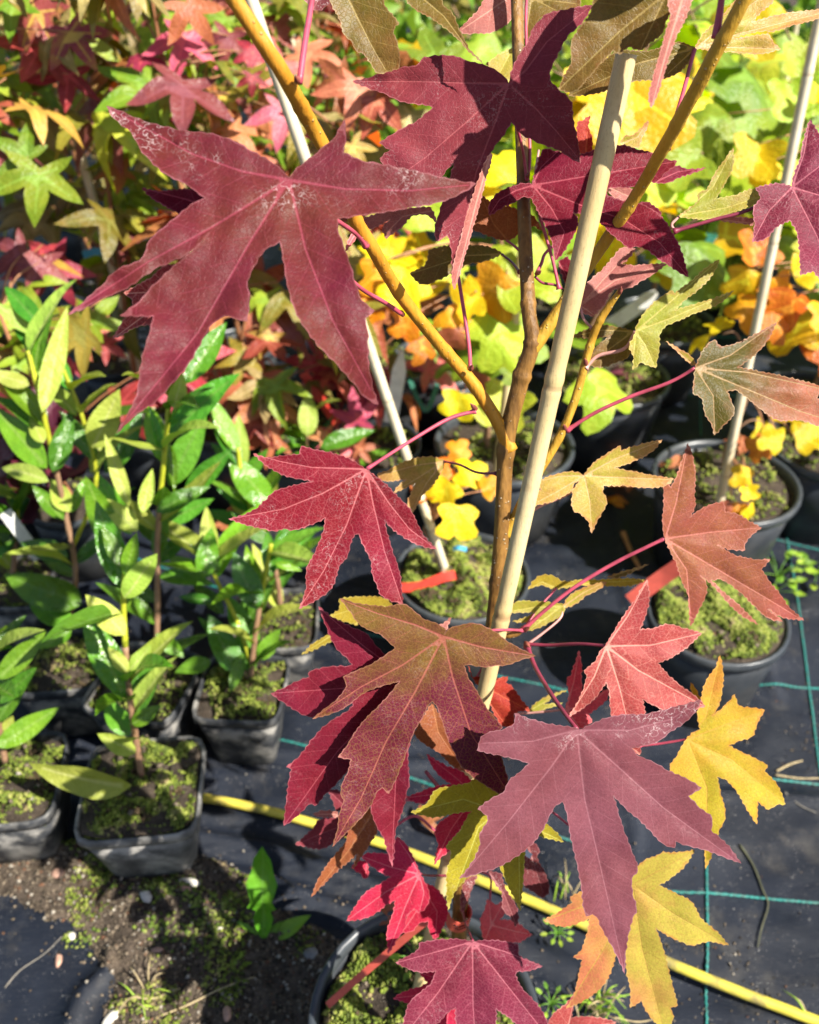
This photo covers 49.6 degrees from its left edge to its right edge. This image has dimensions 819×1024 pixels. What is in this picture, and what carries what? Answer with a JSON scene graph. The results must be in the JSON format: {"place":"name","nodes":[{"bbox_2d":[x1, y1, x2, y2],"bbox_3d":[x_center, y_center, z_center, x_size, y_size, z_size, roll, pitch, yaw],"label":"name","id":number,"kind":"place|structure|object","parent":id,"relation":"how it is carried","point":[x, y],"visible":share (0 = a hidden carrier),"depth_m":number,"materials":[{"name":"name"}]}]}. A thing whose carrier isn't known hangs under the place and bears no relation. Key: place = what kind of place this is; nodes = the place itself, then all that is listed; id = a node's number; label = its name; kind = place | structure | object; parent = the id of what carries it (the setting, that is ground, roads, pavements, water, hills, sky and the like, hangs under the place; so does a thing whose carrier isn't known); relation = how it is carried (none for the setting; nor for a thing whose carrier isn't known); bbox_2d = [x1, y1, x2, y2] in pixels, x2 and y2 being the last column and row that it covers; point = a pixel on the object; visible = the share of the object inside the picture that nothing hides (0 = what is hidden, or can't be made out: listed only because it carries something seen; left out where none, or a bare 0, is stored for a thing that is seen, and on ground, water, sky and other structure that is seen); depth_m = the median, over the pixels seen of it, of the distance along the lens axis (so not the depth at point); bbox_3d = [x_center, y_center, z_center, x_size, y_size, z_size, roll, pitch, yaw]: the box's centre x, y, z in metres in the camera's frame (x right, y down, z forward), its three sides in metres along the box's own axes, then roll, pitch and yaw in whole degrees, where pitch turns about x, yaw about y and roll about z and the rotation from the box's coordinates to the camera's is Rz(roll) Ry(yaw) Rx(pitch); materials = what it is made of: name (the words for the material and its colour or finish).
{"place":"outdoors","nodes":[
{"label":"outdoors","id":0,"kind":"place"},
{"bbox_2d":[0,1,139,191],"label":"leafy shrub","id":1,"kind":"object","parent":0,"point":[124,43],"visible":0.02,"depth_m":2.63,"materials":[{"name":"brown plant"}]},
{"bbox_2d":[213,327,275,364],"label":"plant pot","id":2,"kind":"object","parent":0,"point":[230,333],"visible":0.05,"depth_m":1.92,"materials":[{"name":"black plastic"}]},
{"bbox_2d":[106,0,297,340],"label":"sweetgum sapling","id":3,"kind":"object","parent":2,"relation":"in","point":[230,23],"visible":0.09,"depth_m":1.46,"materials":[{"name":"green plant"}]},
{"bbox_2d":[132,0,458,146],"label":"leafy shrub","id":4,"kind":"object","parent":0,"point":[450,39],"visible":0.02,"depth_m":2.54,"materials":[{"name":"brown plant"}]},
{"bbox_2d":[330,327,389,398],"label":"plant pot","id":5,"kind":"object","parent":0,"point":[334,393],"visible":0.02,"depth_m":1.96,"materials":[{"name":"black plastic"}]},
{"bbox_2d":[231,0,414,237],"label":"sweetgum sapling","id":6,"kind":"object","parent":5,"relation":"in","point":[296,10],"visible":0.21,"depth_m":1.52,"materials":[{"name":"red plant"}]},
{"bbox_2d":[0,336,818,1023],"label":"ground cloth","id":7,"kind":"object","parent":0,"point":[780,842],"visible":0.25,"depth_m":1.15,"materials":[{"name":"black fabric"}]},
{"bbox_2d":[0,468,45,548],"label":"plant pot","id":8,"kind":"object","parent":7,"relation":"on","point":[32,530],"visible":0.02,"depth_m":1.56,"materials":[{"name":"black plastic"}]},
{"bbox_2d":[0,0,114,375],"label":"sweetgum sapling","id":9,"kind":"object","parent":8,"relation":"in","point":[19,169],"visible":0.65,"depth_m":1.20,"materials":[{"name":"green plant"}]},
{"bbox_2d":[0,554,58,652],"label":"plant pot","id":10,"kind":"object","parent":7,"relation":"on","point":[14,605],"visible":0.49,"depth_m":1.33,"materials":[{"name":"black plastic"}]},
{"bbox_2d":[0,467,42,573],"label":"cherry laurel","id":11,"kind":"object","parent":10,"relation":"on","point":[18,502],"visible":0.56,"depth_m":1.28,"materials":[{"name":"green plant"}]},
{"bbox_2d":[0,508,38,561],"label":"plant label","id":12,"kind":"object","parent":11,"relation":"attached to","point":[14,524],"visible":0.7,"depth_m":1.22,"materials":[{"name":"white plastic"}]},
{"bbox_2d":[0,731,70,863],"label":"plant pot","id":13,"kind":"object","parent":7,"relation":"on","point":[35,809],"visible":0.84,"depth_m":1.07,"materials":[{"name":"black plastic"}]},
{"bbox_2d":[0,615,58,763],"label":"cherry laurel","id":14,"kind":"object","parent":13,"relation":"in","point":[17,659],"visible":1,"depth_m":0.99,"materials":[{"name":"green plant"}]},
{"bbox_2d":[0,368,90,549],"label":"heuchera","id":15,"kind":"object","parent":7,"relation":"on","point":[8,456],"visible":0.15,"depth_m":1.24,"materials":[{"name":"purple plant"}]},
{"bbox_2d":[16,628,102,736],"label":"plant pot","id":16,"kind":"object","parent":7,"relation":"on","point":[64,677],"visible":0.66,"depth_m":1.21,"materials":[{"name":"black plastic"}]},
{"bbox_2d":[0,279,156,648],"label":"cherry laurel","id":17,"kind":"object","parent":16,"relation":"on","point":[52,601],"visible":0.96,"depth_m":1.09,"materials":[{"name":"green plant"}]},
{"bbox_2d":[33,468,124,581],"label":"plant pot","id":18,"kind":"object","parent":7,"relation":"on","point":[47,526],"visible":0.29,"depth_m":1.46,"materials":[{"name":"black plastic"}]},
{"bbox_2d":[0,228,235,495],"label":"sweetgum sapling","id":19,"kind":"object","parent":18,"relation":"in","point":[40,267],"visible":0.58,"depth_m":1.30,"materials":[{"name":"green plant"}]},
{"bbox_2d":[74,734,205,877],"bbox_3d":[-0.318,0.363,1.083,0.142,0.152,0.142,-4,38,-5],"label":"plant pot","id":20,"kind":"object","parent":7,"relation":"on","point":[165,797],"visible":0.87,"depth_m":1.04,"materials":[{"name":"grey plastic"}]},
{"bbox_2d":[29,501,192,799],"bbox_3d":[-0.333,0.170,0.970,0.184,0.342,0.162,0,38,0],"label":"cherry laurel","id":21,"kind":"object","parent":20,"relation":"on","point":[142,669],"visible":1,"depth_m":0.98,"materials":[{"name":"green plant"}]},
{"bbox_2d":[82,641,202,737],"bbox_3d":[-0.354,0.263,1.214,0.130,0.148,0.130,9,39,11],"label":"plant pot","id":22,"kind":"object","parent":7,"relation":"on","point":[174,695],"visible":0.33,"depth_m":1.17,"materials":[{"name":"black plastic"}]},
{"bbox_2d":[84,322,239,657],"bbox_3d":[-0.297,0.011,1.075,0.189,0.437,0.223,0,38,0],"label":"cherry laurel","id":23,"kind":"object","parent":22,"relation":"on","point":[188,414],"visible":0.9,"depth_m":1.06,"materials":[{"name":"green plant"}]},
{"bbox_2d":[118,421,185,495],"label":"plant pot","id":24,"kind":"object","parent":7,"relation":"on","point":[139,464],"visible":0.08,"depth_m":1.66,"materials":[{"name":"black plastic"}]},
{"bbox_2d":[116,377,192,477],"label":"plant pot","id":25,"kind":"object","parent":7,"relation":"on","point":[161,411],"visible":0.05,"depth_m":1.67,"materials":[{"name":"black plastic"}]},
{"bbox_2d":[56,82,153,408],"bbox_3d":[-0.513,-0.479,1.470,0.094,0.688,0.014,30,47,32],"label":"bamboo cane","id":26,"kind":"object","parent":25,"relation":"in","point":[89,186],"visible":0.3,"depth_m":1.44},
{"bbox_2d":[0,0,284,392],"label":"sweetgum sapling","id":27,"kind":"object","parent":25,"relation":"in","point":[132,209],"visible":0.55,"depth_m":1.35,"materials":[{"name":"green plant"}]},
{"bbox_2d":[0,842,346,1023],"bbox_3d":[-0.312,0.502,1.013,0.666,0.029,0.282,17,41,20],"label":"bare soil","id":28,"kind":"structure","parent":7,"relation":"on","point":[117,966],"depth_m":1.01,"materials":[{"name":"brown soil"}]},
{"bbox_2d":[116,953,169,1023],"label":"grass sprout","id":29,"kind":"object","parent":28,"relation":"on","point":[132,993],"depth_m":0.96,"materials":[{"name":"plant"}]},
{"bbox_2d":[61,834,247,969],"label":"green specks","id":30,"kind":"object","parent":28,"relation":"on","point":[105,878],"visible":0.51,"depth_m":1.04,"materials":[{"name":"green plant"}]},
{"bbox_2d":[33,853,325,1023],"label":"moss","id":31,"kind":"object","parent":28,"relation":"on","point":[208,964],"visible":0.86,"depth_m":1.01,"materials":[{"name":"green plant"}]},
{"bbox_2d":[223,847,310,978],"bbox_3d":[-0.174,0.433,0.978,0.116,0.153,0.053,-25,45,-29],"label":"dandelion weed","id":32,"kind":"object","parent":28,"relation":"on","point":[261,884],"visible":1,"depth_m":0.98,"materials":[{"name":"green plant"}]},
{"bbox_2d":[180,412,261,509],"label":"plant pot","id":33,"kind":"object","parent":7,"relation":"on","point":[219,501],"visible":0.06,"depth_m":1.61,"materials":[{"name":"black plastic"}]},
{"bbox_2d":[0,0,340,371],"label":"sweetgum sapling","id":34,"kind":"object","parent":33,"relation":"in","point":[170,95],"visible":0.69,"depth_m":1.25,"materials":[{"name":"red plant"}]},
{"bbox_2d":[192,655,289,764],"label":"plant pot","id":35,"kind":"object","parent":7,"relation":"on","point":[241,723],"visible":0.88,"depth_m":1.17,"materials":[{"name":"black plastic"}]},
{"bbox_2d":[160,504,323,691],"bbox_3d":[-0.210,0.109,1.125,0.222,0.233,0.167,-7,38,-9],"label":"cherry laurel","id":36,"kind":"object","parent":35,"relation":"on","point":[242,651],"visible":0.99,"depth_m":1.12,"materials":[{"name":"green plant"}]},
{"bbox_2d":[233,588,319,684],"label":"plant pot","id":37,"kind":"object","parent":7,"relation":"on","point":[299,629],"visible":0.45,"depth_m":1.27,"materials":[{"name":"black plastic"}]},
{"bbox_2d":[209,403,320,605],"bbox_3d":[-0.196,-0.004,1.209,0.172,0.314,0.097,0,38,0],"label":"cherry laurel","id":38,"kind":"object","parent":37,"relation":"on","point":[254,486],"visible":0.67,"depth_m":1.17,"materials":[{"name":"green plant"}]},
{"bbox_2d":[248,446,311,488],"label":"plant pot","id":39,"kind":"object","parent":7,"relation":"on","point":[284,481],"visible":0.08,"depth_m":1.56,"materials":[{"name":"black plastic"}]},
{"bbox_2d":[255,397,355,456],"bbox_3d":[-0.185,-0.099,1.654,0.188,0.177,0.188,0,38,0],"label":"leaf","id":40,"kind":"object","parent":7,"relation":"on","point":[323,419],"visible":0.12,"depth_m":1.64,"materials":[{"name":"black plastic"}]},
{"bbox_2d":[201,312,371,469],"bbox_3d":[-0.254,-0.206,1.490,0.335,0.315,0.281,11,39,13],"label":"sweetgum sapling","id":41,"kind":"object","parent":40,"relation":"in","point":[258,393],"visible":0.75,"depth_m":1.40,"materials":[{"name":"orange plant"}]},
{"bbox_2d":[300,370,341,426],"bbox_3d":[-0.153,-0.193,1.524,0.068,0.104,0.013,8,39,10],"label":"leaf","id":42,"kind":"object","parent":41,"relation":"attached to","point":[317,394],"visible":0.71,"depth_m":1.52,"materials":[{"name":"red plant"}]},
{"bbox_2d":[329,415,421,536],"bbox_3d":[-0.067,-0.061,1.604,0.178,0.179,0.178,0,38,0],"label":"plant pot","id":43,"kind":"object","parent":7,"relation":"on","point":[384,435],"visible":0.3,"depth_m":1.57,"materials":[{"name":"black plastic"}]},
{"bbox_2d":[269,392,390,464],"bbox_3d":[-0.146,-0.125,1.424,0.217,0.157,0.110,8,39,10],"label":"cherry laurel","id":44,"kind":"object","parent":43,"relation":"in","point":[308,422],"visible":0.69,"depth_m":1.40,"materials":[{"name":"green plant"}]},
{"bbox_2d":[224,20,467,427],"bbox_3d":[-0.075,-0.351,1.359,0.374,0.700,0.440,0,38,0],"label":"sweetgum sapling","id":45,"kind":"object","parent":43,"relation":"in","point":[379,111],"visible":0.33,"depth_m":1.18,"materials":[{"name":"red plant"}]},
{"bbox_2d":[286,338,457,464],"bbox_3d":[-0.068,-0.221,1.580,0.273,0.226,0.375,28,46,31],"label":"sweetgum sapling","id":46,"kind":"object","parent":43,"relation":"in","point":[362,409],"visible":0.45,"depth_m":1.51,"materials":[{"name":"red plant"}]},
{"bbox_2d":[384,349,405,421],"bbox_3d":[-0.021,-0.202,1.438,0.021,0.117,0.050,22,43,26],"label":"plant label","id":47,"kind":"object","parent":43,"relation":"in","point":[397,380],"visible":0.85,"depth_m":1.43,"materials":[{"name":"white plastic"}]},
{"bbox_2d":[8,473,818,1023],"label":"dropped crumbs","id":48,"kind":"object","parent":7,"relation":"on","point":[634,843],"visible":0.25,"depth_m":1.04,"materials":[{"name":"soil"}]},
{"bbox_2d":[308,909,538,1023],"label":"plant pot","id":49,"kind":"object","parent":7,"relation":"on","point":[368,998],"visible":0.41,"depth_m":0.82,"materials":[{"name":"black plastic"}]},
{"bbox_2d":[67,0,818,1023],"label":"sweetgum sapling","id":50,"kind":"object","parent":49,"relation":"in","point":[241,206],"visible":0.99,"depth_m":0.56,"materials":[{"name":"red plant"}]},
{"bbox_2d":[325,904,471,1008],"bbox_3d":[-0.011,0.388,0.767,0.130,0.132,0.017,-6,38,-8],"label":"plant label","id":51,"kind":"object","parent":50,"relation":"attached to","point":[452,926],"visible":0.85,"depth_m":0.77,"materials":[{"name":"red plastic"}]},
{"bbox_2d":[413,53,636,987],"bbox_3d":[0.057,0.122,0.650,0.013,0.800,0.209,23,44,27],"label":"bamboo cane","id":52,"kind":"object","parent":49,"relation":"in","point":[623,67],"visible":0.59,"depth_m":0.54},
{"bbox_2d":[397,532,530,684],"bbox_3d":[0.076,0.143,1.334,0.201,0.190,0.201,0,38,0],"label":"plant pot","id":53,"kind":"object","parent":7,"relation":"on","point":[462,598],"visible":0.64,"depth_m":1.27,"materials":[{"name":"black plastic"}]},
{"bbox_2d":[245,0,447,568],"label":"bamboo cane","id":54,"kind":"object","parent":53,"relation":"in","point":[296,133],"visible":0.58,"depth_m":1.06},
{"bbox_2d":[401,570,455,591],"bbox_3d":[0.025,0.099,1.254,0.083,0.032,0.014,-2,38,-2],"label":"red tape","id":55,"kind":"object","parent":53,"relation":"on","point":[434,580],"visible":0.94,"depth_m":1.25,"materials":[{"name":"red plastic"}]},
{"bbox_2d":[410,439,495,572],"bbox_3d":[0.059,0.026,1.234,0.108,0.206,0.129,-17,41,-21],"label":"tulip tree","id":56,"kind":"object","parent":53,"relation":"in","point":[457,521],"visible":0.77,"depth_m":1.18,"materials":[{"name":"yellow plant"}]},
{"bbox_2d":[433,409,574,546],"bbox_3d":[0.165,-0.061,1.594,0.247,0.191,0.247,0,38,0],"label":"plant pot","id":57,"kind":"object","parent":7,"relation":"on","point":[472,432],"visible":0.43,"depth_m":1.54,"materials":[{"name":"black plastic"}]},
{"bbox_2d":[356,131,632,446],"bbox_3d":[0.121,-0.299,1.396,0.459,0.514,0.384,0,38,0],"label":"tulip tree","id":58,"kind":"object","parent":57,"relation":"on","point":[491,294],"visible":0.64,"depth_m":1.25,"materials":[{"name":"yellow plant"}]},
{"bbox_2d":[407,377,439,411],"bbox_3d":[0.021,-0.198,1.499,0.056,0.050,0.035,6,38,7],"label":"tie","id":59,"kind":"object","parent":58,"relation":"attached to","point":[418,399],"visible":1,"depth_m":1.50,"materials":[{"name":"green plastic"}]},
{"bbox_2d":[493,251,519,471],"bbox_3d":[0.148,-0.211,1.325,0.028,0.396,0.014,24,44,28],"label":"bamboo cane","id":60,"kind":"object","parent":57,"relation":"in","point":[505,388],"visible":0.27,"depth_m":1.34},
{"bbox_2d":[202,793,818,1023],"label":"drip hose","id":61,"kind":"object","parent":7,"relation":"on","point":[772,1004],"visible":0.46,"depth_m":1.04,"materials":[{"name":"yellow plastic"}]},
{"bbox_2d":[558,980,629,1023],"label":"grass sprout","id":62,"kind":"object","parent":7,"relation":"on","point":[596,1011],"depth_m":0.95,"materials":[{"name":"plant"}]},
{"bbox_2d":[646,576,790,729],"bbox_3d":[0.426,0.190,1.265,0.194,0.200,0.194,0,38,0],"label":"plant pot","id":63,"kind":"object","parent":7,"relation":"on","point":[748,652],"visible":0.65,"depth_m":1.19,"materials":[{"name":"black plastic"}]},
{"bbox_2d":[625,560,678,602],"bbox_3d":[0.326,0.095,1.181,0.067,0.075,0.018,0,38,0],"label":"plant label","id":64,"kind":"object","parent":63,"relation":"in","point":[663,576],"visible":0.74,"depth_m":1.18,"materials":[{"name":"red plastic"}]},
{"bbox_2d":[651,439,802,568],"bbox_3d":[0.521,0.007,1.507,0.240,0.191,0.240,0,38,0],"label":"plant pot","id":65,"kind":"object","parent":7,"relation":"on","point":[777,504],"visible":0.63,"depth_m":1.47,"materials":[{"name":"black plastic"}]},
{"bbox_2d":[689,317,818,519],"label":"tulip tree","id":66,"kind":"object","parent":65,"relation":"on","point":[765,439],"visible":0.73,"depth_m":1.32,"materials":[{"name":"yellow plant"}]},
{"bbox_2d":[716,0,818,502],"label":"bamboo cane","id":67,"kind":"object","parent":65,"relation":"in","point":[798,117],"visible":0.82,"depth_m":1.18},
{"bbox_2d":[767,550,818,589],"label":"weed","id":68,"kind":"object","parent":7,"relation":"on","point":[807,562],"visible":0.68,"depth_m":1.50,"materials":[{"name":"green plant"}]},
{"bbox_2d":[768,418,818,545],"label":"plant pot","id":69,"kind":"object","parent":7,"relation":"on","point":[801,525],"visible":0.41,"depth_m":1.55,"materials":[{"name":"black plastic"}]},
{"bbox_2d":[719,229,818,363],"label":"tulip tree","id":70,"kind":"object","parent":69,"relation":"in","point":[793,314],"visible":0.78,"depth_m":1.30,"materials":[{"name":"orange plant"}]},
{"bbox_2d":[0,22,818,458],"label":"ground cloth","id":71,"kind":"object","parent":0,"point":[674,424],"visible":0.02,"depth_m":2.15,"materials":[{"name":"black fabric"}]},
{"bbox_2d":[61,217,103,264],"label":"plant pot","id":72,"kind":"object","parent":71,"relation":"on","point":[75,247],"visible":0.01,"depth_m":2.50,"materials":[{"name":"black plastic"}]},
{"bbox_2d":[71,273,137,339],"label":"plant pot","id":73,"kind":"object","parent":71,"relation":"on","point":[85,290],"visible":0.22,"depth_m":2.14,"materials":[{"name":"black plastic"}]},
{"bbox_2d":[0,0,132,277],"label":"sweetgum sapling","id":74,"kind":"object","parent":73,"relation":"in","point":[17,65],"visible":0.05,"depth_m":1.89,"materials":[{"name":"red plant"}]},
{"bbox_2d":[74,340,145,409],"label":"plant pot","id":75,"kind":"object","parent":71,"relation":"on","point":[112,372],"visible":0.35,"depth_m":1.83,"materials":[{"name":"black plastic"}]},
{"bbox_2d":[0,0,175,361],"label":"sweetgum sapling","id":76,"kind":"object","parent":75,"relation":"in","point":[52,102],"visible":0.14,"depth_m":1.58,"materials":[{"name":"red plant"}]},
{"bbox_2d":[344,335,421,426],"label":"plant pot","id":77,"kind":"object","parent":71,"relation":"on","point":[404,415],"visible":0.1,"depth_m":1.79,"materials":[{"name":"black plastic"}]},
{"bbox_2d":[255,0,570,270],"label":"leafy shrub","id":78,"kind":"object","parent":71,"relation":"on","point":[413,18],"visible":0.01,"depth_m":2.08,"materials":[{"name":"brown plant"}]},
{"bbox_2d":[394,342,477,447],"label":"plant pot","id":79,"kind":"object","parent":71,"relation":"on","point":[433,416],"visible":0.11,"depth_m":1.77,"materials":[{"name":"black plastic"}]},
{"bbox_2d":[354,0,568,70],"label":"leafy shrub","id":80,"kind":"object","parent":71,"relation":"on","point":[461,7],"visible":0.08,"depth_m":3.01,"materials":[{"name":"green plant"}]},
{"bbox_2d":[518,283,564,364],"bbox_3d":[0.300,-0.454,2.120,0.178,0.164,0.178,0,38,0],"label":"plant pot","id":81,"kind":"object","parent":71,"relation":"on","point":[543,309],"visible":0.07,"depth_m":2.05,"materials":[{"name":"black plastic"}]},
{"bbox_2d":[453,0,717,298],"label":"tulip tree","id":82,"kind":"object","parent":81,"relation":"in","point":[485,48],"visible":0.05,"depth_m":1.69,"materials":[{"name":"yellow plant"}]},
{"bbox_2d":[443,2,699,219],"bbox_3d":[0.434,-1.152,2.550,0.948,0.742,0.875,-22,43,-26],"label":"leafy shrub","id":83,"kind":"object","parent":71,"relation":"on","point":[565,45],"visible":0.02,"depth_m":2.44,"materials":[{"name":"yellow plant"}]},
{"bbox_2d":[545,346,670,472],"bbox_3d":[0.385,-0.202,1.773,0.240,0.193,0.240,0,38,0],"label":"plant pot","id":84,"kind":"object","parent":71,"relation":"on","point":[633,427],"visible":0.38,"depth_m":1.71,"materials":[{"name":"black plastic"}]},
{"bbox_2d":[482,0,785,373],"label":"tulip tree","id":85,"kind":"object","parent":84,"relation":"in","point":[697,250],"visible":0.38,"depth_m":1.29,"materials":[{"name":"yellow plant"}]},
{"bbox_2d":[604,290,657,326],"bbox_3d":[0.376,-0.342,1.526,0.091,0.086,0.012,3,38,4],"label":"plant label","id":86,"kind":"object","parent":85,"relation":"attached to","point":[634,308],"visible":0.78,"depth_m":1.52,"materials":[{"name":"white plastic"}]},
{"bbox_2d":[615,299,714,405],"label":"plant pot","id":87,"kind":"object","parent":71,"relation":"on","point":[682,334],"visible":0.47,"depth_m":1.91,"materials":[{"name":"black plastic"}]},
{"bbox_2d":[561,0,794,300],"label":"tulip tree","id":88,"kind":"object","parent":87,"relation":"in","point":[733,86],"visible":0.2,"depth_m":1.62,"materials":[{"name":"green plant"}]},
{"bbox_2d":[706,266,773,317],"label":"plant pot","id":89,"kind":"object","parent":71,"relation":"on","point":[716,311],"visible":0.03,"depth_m":2.32,"materials":[{"name":"black plastic"}]},
{"bbox_2d":[677,72,818,315],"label":"tree","id":90,"kind":"object","parent":89,"relation":"in","point":[718,155],"visible":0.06,"depth_m":2.10,"materials":[{"name":"plant"}]},
{"bbox_2d":[690,0,818,227],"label":"tulip tree","id":91,"kind":"object","parent":89,"relation":"in","point":[783,38],"visible":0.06,"depth_m":1.99,"materials":[{"name":"yellow plant"}]},
{"bbox_2d":[705,0,816,92],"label":"leafy shrub","id":92,"kind":"object","parent":71,"relation":"on","point":[803,5],"visible":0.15,"depth_m":2.96,"materials":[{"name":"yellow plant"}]},
{"bbox_2d":[762,370,818,421],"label":"plant pot","id":93,"kind":"object","parent":71,"relation":"on","point":[806,375],"visible":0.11,"depth_m":1.79,"materials":[{"name":"black plastic"}]},
{"bbox_2d":[690,40,818,384],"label":"tulip tree","id":94,"kind":"object","parent":93,"relation":"in","point":[757,163],"visible":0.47,"depth_m":1.29,"materials":[{"name":"yellow plant"}]},
{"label":"plant pot","id":95,"kind":"object","parent":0,"visible":0},
{"bbox_2d":[224,0,393,141],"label":"sweetgum sapling","id":96,"kind":"object","parent":95,"relation":"in","point":[337,44],"visible":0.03,"depth_m":1.90,"materials":[{"name":"red plant"}]},
{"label":"plant pot","id":97,"kind":"object","parent":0,"visible":0},
{"bbox_2d":[119,21,259,97],"bbox_3d":[-0.539,-1.241,2.270,0.445,0.982,0.363,-10,39,-13],"label":"sweetgum sapling","id":98,"kind":"object","parent":97,"relation":"in","point":[134,44],"visible":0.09,"depth_m":2.33,"materials":[{"name":"red plant"}]},
{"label":"plant pot","id":99,"kind":"object","parent":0,"visible":0},
{"bbox_2d":[398,39,586,271],"bbox_3d":[0.144,-0.630,1.815,0.511,0.580,0.409,16,41,19],"label":"tulip tree","id":100,"kind":"object","parent":99,"relation":"in","point":[576,109],"depth_m":1.72,"materials":[{"name":"yellow plant"}]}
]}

